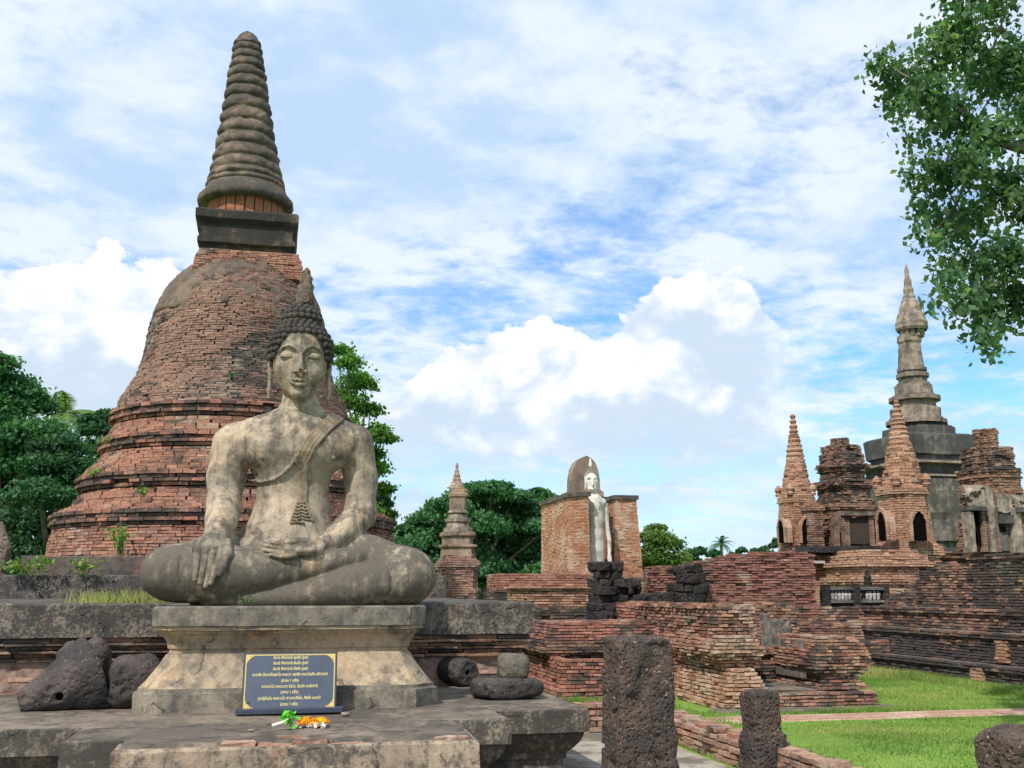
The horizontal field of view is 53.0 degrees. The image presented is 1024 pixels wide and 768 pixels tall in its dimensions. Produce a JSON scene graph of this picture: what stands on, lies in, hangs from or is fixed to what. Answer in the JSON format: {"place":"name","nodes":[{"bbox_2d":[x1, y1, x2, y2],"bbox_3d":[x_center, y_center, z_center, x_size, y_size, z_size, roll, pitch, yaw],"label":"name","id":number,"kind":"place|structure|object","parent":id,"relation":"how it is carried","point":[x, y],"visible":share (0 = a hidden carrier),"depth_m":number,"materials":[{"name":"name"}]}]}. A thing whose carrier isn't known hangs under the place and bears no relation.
{"place":"outdoors","nodes":[
{"label":"outdoors","id":0,"kind":"place"},
{"bbox_2d":[0,0,1023,573],"label":"sky","id":1,"kind":"structure","parent":0,"point":[641,239],"materials":[{"name":"blue"}]},
{"bbox_2d":[477,571,592,600],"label":"parapet wall","id":2,"kind":"structure","parent":0,"point":[495,589],"depth_m":30.37,"materials":[{"name":"red brick"}]},
{"bbox_2d":[563,733,729,767],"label":"pavement","id":3,"kind":"structure","parent":0,"point":[585,752],"depth_m":10.10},
{"bbox_2d":[549,665,1023,767],"bbox_3d":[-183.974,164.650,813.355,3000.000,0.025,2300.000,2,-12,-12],"label":"ground","id":4,"kind":"structure","parent":0,"point":[701,708],"depth_m":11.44,"materials":[{"name":"green plant"}]},
{"bbox_2d":[0,521,12,574],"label":"boulder","id":5,"kind":"object","parent":4,"relation":"on","point":[6,548],"visible":0.76,"depth_m":17.30,"materials":[{"name":"grey stone"}]},
{"bbox_2d":[0,350,80,508],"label":"broadleaf tree","id":6,"kind":"object","parent":4,"relation":"on","point":[22,397],"visible":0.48,"depth_m":32.70,"materials":[{"name":"green plant"}]},
{"bbox_2d":[0,428,98,574],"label":"broadleaf tree","id":7,"kind":"object","parent":4,"relation":"on","point":[53,463],"visible":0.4,"depth_m":30.19,"materials":[{"name":"green plant"}]},
{"bbox_2d":[28,390,95,439],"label":"palm tree","id":8,"kind":"object","parent":4,"relation":"on","point":[68,412],"visible":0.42,"depth_m":47.09,"materials":[{"name":"green plant"}]},
{"bbox_2d":[70,408,113,457],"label":"broadleaf tree","id":9,"kind":"object","parent":4,"relation":"on","point":[94,424],"visible":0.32,"depth_m":41.58,"materials":[{"name":"green plant"}]},
{"bbox_2d":[0,685,588,767],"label":"platform","id":10,"kind":"structure","parent":4,"relation":"on","point":[456,726],"depth_m":7.68,"materials":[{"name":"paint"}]},
{"bbox_2d":[17,637,109,710],"bbox_3d":[-3.952,2.575,9.205,0.777,0.600,0.671,2,-12,-12],"label":"carved stone","id":11,"kind":"object","parent":10,"relation":"on","point":[72,676],"visible":1,"depth_m":8.93,"materials":[{"name":"grey stone"}]},
{"bbox_2d":[56,636,111,683],"bbox_3d":[-4.060,2.723,9.765,0.483,0.637,0.560,2,-12,-12],"label":"stone block","id":12,"kind":"object","parent":10,"relation":"on","point":[101,648],"depth_m":9.62,"materials":[{"name":"grey stone"}]},
{"bbox_2d":[107,653,159,708],"bbox_3d":[-3.406,2.679,9.287,0.473,0.468,0.588,2,-12,-12],"label":"stone block","id":13,"kind":"object","parent":10,"relation":"on","point":[128,675],"depth_m":9.04,"materials":[{"name":"grey stone"}]},
{"bbox_2d":[0,598,534,694],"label":"terrace wall","id":14,"kind":"structure","parent":10,"relation":"on","point":[36,635],"depth_m":10.63,"materials":[{"name":"brick"},{"name":"weathered grey plaster"}]},
{"bbox_2d":[58,587,170,602],"bbox_3d":[-4.073,2.272,11.072,1.535,0.186,0.559,2,-12,-12],"label":"grass tuft","id":15,"kind":"object","parent":14,"relation":"on","point":[127,597],"visible":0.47,"depth_m":10.95,"materials":[{"name":"plant"}]},
{"bbox_2d":[0,575,445,598],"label":"stupa base platform","id":16,"kind":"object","parent":14,"relation":"on","point":[33,587],"visible":0.33,"depth_m":16.54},
{"bbox_2d":[1,554,60,575],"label":"weed","id":17,"kind":"object","parent":16,"relation":"on","point":[42,564],"visible":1,"depth_m":16.33,"materials":[{"name":"green plant"}]},
{"bbox_2d":[20,555,146,574],"bbox_3d":[-5.531,3.825,20.995,6.755,0.377,7.373,2,-12,-12],"label":"terrace step","id":18,"kind":"object","parent":16,"relation":"on","point":[119,565],"visible":0.21,"depth_m":17.00,"materials":[{"name":"grey stone"}]},
{"bbox_2d":[104,524,132,555],"bbox_3d":[-6.610,2.635,17.343,0.443,0.555,0.396,-9,-15,39],"label":"weed","id":19,"kind":"object","parent":18,"relation":"on","point":[122,538],"visible":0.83,"depth_m":17.34,"materials":[{"name":"green plant"}]},
{"bbox_2d":[44,31,396,555],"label":"chedi","id":20,"kind":"structure","parent":18,"relation":"on","point":[226,298],"depth_m":19.98,"materials":[{"name":"brick"}]},
{"bbox_2d":[85,468,102,477],"bbox_3d":[-7.721,1.632,18.998,0.380,0.202,0.207,-3,-12,17],"label":"weed","id":21,"kind":"object","parent":20,"relation":"on","point":[93,472],"visible":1,"depth_m":18.99,"materials":[{"name":"green plant"}]},
{"bbox_2d":[90,434,110,444],"bbox_3d":[-7.700,1.043,19.439,0.535,0.202,0.242,8,-14,-36],"label":"weed","id":22,"kind":"object","parent":20,"relation":"on","point":[101,439],"visible":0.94,"depth_m":19.44,"materials":[{"name":"green plant"}]},
{"bbox_2d":[137,486,149,496],"bbox_3d":[-6.471,1.891,18.055,0.218,0.208,0.246,2,-12,-12],"label":"weed","id":23,"kind":"object","parent":20,"relation":"on","point":[143,491],"visible":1,"depth_m":18.05,"materials":[{"name":"green plant"}]},
{"bbox_2d":[226,369,235,379],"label":"weed","id":24,"kind":"object","parent":20,"relation":"on","point":[231,373],"visible":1,"depth_m":19.47,"materials":[{"name":"green plant"}]},
{"bbox_2d":[69,556,107,576],"bbox_3d":[-6.801,2.930,16.508,0.603,0.338,0.409,2,-12,-12],"label":"weed","id":25,"kind":"object","parent":16,"relation":"on","point":[82,566],"visible":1,"depth_m":16.53,"materials":[{"name":"green plant"}]},
{"bbox_2d":[131,604,436,713],"bbox_3d":[-2.130,2.580,9.877,2.656,0.906,1.932,2,-12,-12],"label":"pedestal","id":26,"kind":"object","parent":10,"relation":"on","point":[199,668],"visible":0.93,"depth_m":9.09,"materials":[{"name":"beige stone"}]},
{"bbox_2d":[238,594,257,605],"bbox_3d":[-2.354,1.937,9.156,0.199,0.139,0.076,7,-13,-30],"label":"weed","id":27,"kind":"object","parent":26,"relation":"on","point":[244,602],"visible":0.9,"depth_m":9.14,"materials":[{"name":"green plant"}]},
{"bbox_2d":[140,267,435,605],"bbox_3d":[-2.100,0.431,10.098,2.721,3.442,1.193,2,-12,-12],"label":"seated statue","id":28,"kind":"object","parent":26,"relation":"on","point":[289,543],"visible":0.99,"depth_m":9.87,"materials":[{"name":"beige stone"}]},
{"bbox_2d":[272,709,300,728],"bbox_3d":[-1.675,2.493,7.650,0.136,0.146,0.191,-9,-14,38],"label":"leaf sprig","id":29,"kind":"object","parent":10,"relation":"on","point":[287,717],"visible":1,"depth_m":7.64,"materials":[{"name":"green plant"}]},
{"bbox_2d":[235,652,342,714],"bbox_3d":[-1.875,2.528,8.710,0.879,0.489,0.208,2,-12,-12],"label":"sign plaque","id":30,"kind":"object","parent":10,"relation":"on","point":[281,682],"visible":1,"depth_m":8.72,"materials":[{"name":"blue metal"}]},
{"bbox_2d":[295,716,314,727],"bbox_3d":[-1.557,2.567,7.803,0.171,0.093,0.146,2,-12,-12],"label":"marigold","id":31,"kind":"object","parent":10,"relation":"on","point":[305,721],"visible":1,"depth_m":7.77,"materials":[{"name":"orange plant"}]},
{"bbox_2d":[312,717,329,727],"bbox_3d":[-1.455,2.568,7.804,0.148,0.090,0.146,2,-12,-12],"label":"marigold","id":32,"kind":"object","parent":10,"relation":"on","point":[322,722],"visible":1,"depth_m":7.77,"materials":[{"name":"orange plant"}]},
{"bbox_2d":[341,712,349,715],"bbox_3d":[-1.382,2.735,8.521,0.058,0.030,0.088,9,-15,-38],"label":"pebble","id":33,"kind":"object","parent":10,"relation":"on","point":[345,713],"visible":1,"depth_m":8.49,"materials":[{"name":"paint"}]},
{"bbox_2d":[437,657,477,686],"bbox_3d":[-0.603,3.138,11.228,0.309,0.292,0.466,8,-14,-35],"label":"stone drum","id":34,"kind":"object","parent":10,"relation":"on","point":[459,671],"visible":0.99,"depth_m":11.07,"materials":[{"name":"grey stone"}]},
{"bbox_2d":[469,676,543,699],"bbox_3d":[-0.049,2.939,9.951,0.678,0.208,0.527,2,-12,-12],"label":"flat stone","id":35,"kind":"object","parent":10,"relation":"on","point":[496,687],"visible":0.91,"depth_m":9.75,"materials":[{"name":"grey stone"}]},
{"bbox_2d":[497,653,529,677],"bbox_3d":[0.008,2.754,10.007,0.305,0.266,0.266,2,-12,-12],"label":"stone block","id":36,"kind":"object","parent":35,"relation":"on","point":[512,665],"depth_m":9.90,"materials":[{"name":"grey stone"}]},
{"bbox_2d":[332,340,402,519],"bbox_3d":[-4.303,3.036,28.573,2.731,8.533,3.155,2,-12,-12],"label":"leafy tree","id":37,"kind":"object","parent":4,"relation":"on","point":[357,380],"visible":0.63,"depth_m":28.64,"materials":[{"name":"green plant"}]},
{"bbox_2d":[376,493,398,517],"bbox_3d":[-4.274,5.399,30.722,1.812,4.765,2.937,1,-11,-4],"label":"broadleaf tree","id":38,"kind":"object","parent":4,"relation":"on","point":[387,501],"visible":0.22,"depth_m":31.86,"materials":[{"name":"green plant"}]},
{"bbox_2d":[434,463,480,599],"bbox_3d":[-1.795,5.504,33.997,1.426,5.807,1.402,2,-12,-12],"label":"lotus stupa","id":39,"kind":"object","parent":4,"relation":"on","point":[458,566],"visible":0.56,"depth_m":33.54,"materials":[{"name":"brick"}]},
{"bbox_2d":[392,479,543,591],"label":"rain tree","id":40,"kind":"object","parent":4,"relation":"on","point":[504,528],"visible":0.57,"depth_m":88.26,"materials":[{"name":"green plant"}]},
{"bbox_2d":[526,487,562,561],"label":"broadleaf tree","id":41,"kind":"object","parent":4,"relation":"on","point":[544,493],"visible":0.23,"depth_m":102.09,"materials":[{"name":"green plant"}]},
{"bbox_2d":[504,584,592,609],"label":"brick wall","id":42,"kind":"structure","parent":4,"relation":"on","point":[557,595],"depth_m":23.88,"materials":[{"name":"brown brick"}]},
{"bbox_2d":[521,619,684,698],"bbox_3d":[1.691,4.562,17.417,2.949,1.153,3.430,2,-12,-12],"label":"tiered ruin","id":43,"kind":"object","parent":4,"relation":"on","point":[566,657],"visible":0.5,"depth_m":16.46,"materials":[{"name":"red brick"}]},
{"bbox_2d":[535,607,585,619],"bbox_3d":[0.555,5.481,22.308,2.489,1.273,1.625,2,-12,-12],"label":"dark ledge","id":44,"kind":"object","parent":43,"relation":"on","point":[557,613],"visible":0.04,"depth_m":21.73,"materials":[{"name":"brick"}]},
{"bbox_2d":[616,605,637,618],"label":"red wall","id":45,"kind":"structure","parent":4,"relation":"on","point":[625,611],"depth_m":18.27,"materials":[{"name":"brick"}]},
{"bbox_2d":[621,575,646,594],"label":"mondop terrace","id":46,"kind":"structure","parent":4,"relation":"on","point":[638,577],"depth_m":55.58,"materials":[{"name":"brown brick"}]},
{"bbox_2d":[539,456,642,576],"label":"mondop","id":47,"kind":"structure","parent":46,"relation":"on","point":[565,546],"depth_m":59.28,"materials":[{"name":"brick"}]},
{"bbox_2d":[584,457,611,573],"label":"standing statue","id":48,"kind":"object","parent":46,"relation":"on","point":[598,515],"visible":0.76,"depth_m":57.73,"materials":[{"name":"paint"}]},
{"bbox_2d":[578,560,690,619],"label":"laterite wall","id":49,"kind":"structure","parent":4,"relation":"on","point":[608,584],"depth_m":19.02,"materials":[{"name":"grey stone"}]},
{"bbox_2d":[601,635,678,767],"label":"laterite pillar","id":50,"kind":"structure","parent":4,"relation":"on","point":[639,729],"depth_m":8.27,"materials":[{"name":"grey stone"}]},
{"bbox_2d":[637,522,693,573],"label":"feathery tree","id":51,"kind":"object","parent":4,"relation":"on","point":[657,541],"visible":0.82,"depth_m":71.35,"materials":[{"name":"green plant"}]},
{"bbox_2d":[682,546,707,560],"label":"distant tree","id":52,"kind":"object","parent":4,"relation":"on","point":[696,552],"visible":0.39,"depth_m":158.40,"materials":[{"name":"green plant"}]},
{"bbox_2d":[572,700,861,767],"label":"brick wall","id":53,"kind":"structure","parent":4,"relation":"on","point":[718,741],"depth_m":10.11,"materials":[{"name":"brown brick"}]},
{"bbox_2d":[707,535,735,555],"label":"palm tree","id":54,"kind":"object","parent":4,"relation":"on","point":[721,541],"visible":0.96,"depth_m":127.00,"materials":[{"name":"green plant"}]},
{"bbox_2d":[705,546,747,558],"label":"distant tree","id":55,"kind":"object","parent":4,"relation":"on","point":[739,550],"visible":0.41,"depth_m":160.14,"materials":[{"name":"green plant"}]},
{"bbox_2d":[642,551,817,606],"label":"brick wall","id":56,"kind":"structure","parent":4,"relation":"on","point":[788,577],"depth_m":23.33,"materials":[{"name":"red brick"}]},
{"bbox_2d":[653,565,708,602],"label":"stone blocks","id":57,"kind":"structure","parent":56,"relation":"in","point":[692,577],"depth_m":22.87,"materials":[{"name":"grey stone"}]},
{"bbox_2d":[616,601,898,713],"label":"brick wall","id":58,"kind":"structure","parent":4,"relation":"on","point":[727,654],"depth_m":14.86,"materials":[{"name":"brick"}]},
{"bbox_2d":[738,688,786,767],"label":"laterite pillar","id":59,"kind":"structure","parent":4,"relation":"on","point":[762,739],"depth_m":8.86,"materials":[{"name":"grey stone"}]},
{"bbox_2d":[748,537,778,551],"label":"distant tree","id":60,"kind":"object","parent":4,"relation":"on","point":[773,544],"visible":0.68,"depth_m":159.85,"materials":[{"name":"green plant"}]},
{"bbox_2d":[711,598,866,622],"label":"wall","id":61,"kind":"structure","parent":4,"relation":"on","point":[841,614],"depth_m":22.70,"materials":[{"name":"brown brick"}]},
{"bbox_2d":[800,502,824,545],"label":"porch wall","id":62,"kind":"structure","parent":4,"relation":"on","point":[813,511],"depth_m":33.30,"materials":[{"name":"brown brick"}]},
{"bbox_2d":[714,546,974,600],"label":"moulded plinth","id":63,"kind":"structure","parent":4,"relation":"on","point":[821,553],"depth_m":28.33,"materials":[{"name":"brick"}]},
{"bbox_2d":[775,414,816,551],"bbox_3d":[9.433,4.670,34.066,1.536,7.473,1.527,2,-12,-12],"label":"brick stupa","id":64,"kind":"object","parent":63,"relation":"on","point":[798,489],"visible":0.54,"depth_m":33.90,"materials":[{"name":"brown brick"}]},
{"bbox_2d":[812,437,877,545],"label":"brick tower","id":65,"kind":"structure","parent":63,"relation":"on","point":[843,485],"depth_m":34.00,"materials":[{"name":"brick"}]},
{"bbox_2d":[849,518,869,543],"bbox_3d":[11.208,4.755,33.261,0.840,0.840,0.120,2,-12,-12],"label":"blind door","id":66,"kind":"structure","parent":65,"relation":"in","point":[859,527],"depth_m":33.20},
{"bbox_2d":[855,516,876,545],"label":"porch wall","id":67,"kind":"structure","parent":63,"relation":"on","point":[874,526],"depth_m":33.66,"materials":[{"name":"brown brick"}]},
{"bbox_2d":[797,617,892,666],"bbox_3d":[6.904,5.484,21.763,3.380,1.058,1.625,2,-12,-12],"label":"stepped rubble","id":68,"kind":"object","parent":4,"relation":"on","point":[848,628],"visible":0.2,"depth_m":21.90,"materials":[{"name":"brick"}]},
{"bbox_2d":[815,588,916,606],"bbox_3d":[9.049,6.004,25.952,2.238,1.665,1.527,2,-12,-12],"label":"brick footing","id":69,"kind":"object","parent":4,"relation":"on","point":[895,591],"visible":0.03,"depth_m":25.50,"materials":[{"name":"red brick"}]},
{"bbox_2d":[820,584,889,606],"bbox_3d":[8.028,5.576,24.028,1.698,1.747,0.374,2,-12,-12],"label":"frieze panel","id":70,"kind":"object","parent":69,"relation":"attached to","point":[853,595],"visible":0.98,"depth_m":24.03,"materials":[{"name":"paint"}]},
{"bbox_2d":[862,563,873,586],"bbox_3d":[8.883,4.792,25.702,0.286,0.605,0.286,2,-12,-12],"label":"finial stone","id":71,"kind":"object","parent":69,"relation":"on","point":[867,581],"visible":0.89,"depth_m":25.62,"materials":[{"name":"grey stone"}]},
{"bbox_2d":[819,400,945,587],"bbox_3d":[10.604,3.798,28.974,4.388,7.191,3.971,2,-12,-12],"label":"brick stupa","id":72,"kind":"object","parent":69,"relation":"on","point":[907,543],"visible":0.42,"depth_m":29.04,"materials":[{"name":"brown brick"}]},
{"bbox_2d":[854,0,1023,366],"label":"overhanging tree","id":73,"kind":"object","parent":4,"relation":"on","point":[995,71],"visible":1,"depth_m":11.40,"materials":[{"name":"green plant"}]},
{"bbox_2d":[856,552,1023,685],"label":"stepped terrace","id":74,"kind":"structure","parent":4,"relation":"on","point":[965,620],"depth_m":19.63,"materials":[{"name":"brick"}]},
{"bbox_2d":[955,428,1023,565],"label":"brick tower","id":75,"kind":"structure","parent":74,"relation":"on","point":[990,495],"depth_m":29.06,"materials":[{"name":"brick"}]},
{"bbox_2d":[1000,532,1009,550],"bbox_3d":[13.686,4.409,28.746,0.391,0.526,0.187,2,-12,-12],"label":"blocked door","id":76,"kind":"structure","parent":75,"relation":"in","point":[1004,536],"depth_m":28.69,"materials":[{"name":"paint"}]},
{"bbox_2d":[974,723,1023,767],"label":"laterite pillar","id":77,"kind":"structure","parent":4,"relation":"on","point":[1000,745],"depth_m":6.99,"materials":[{"name":"grey stone"}]},
{"bbox_2d":[702,708,1023,723],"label":"path","id":78,"kind":"structure","parent":0,"point":[894,715],"depth_m":13.40,"materials":[{"name":"brown brick"}]},
{"bbox_2d":[863,265,973,550],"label":"lotus tower","id":79,"kind":"structure","parent":0,"point":[937,441],"depth_m":40.04,"materials":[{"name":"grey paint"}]}
]}

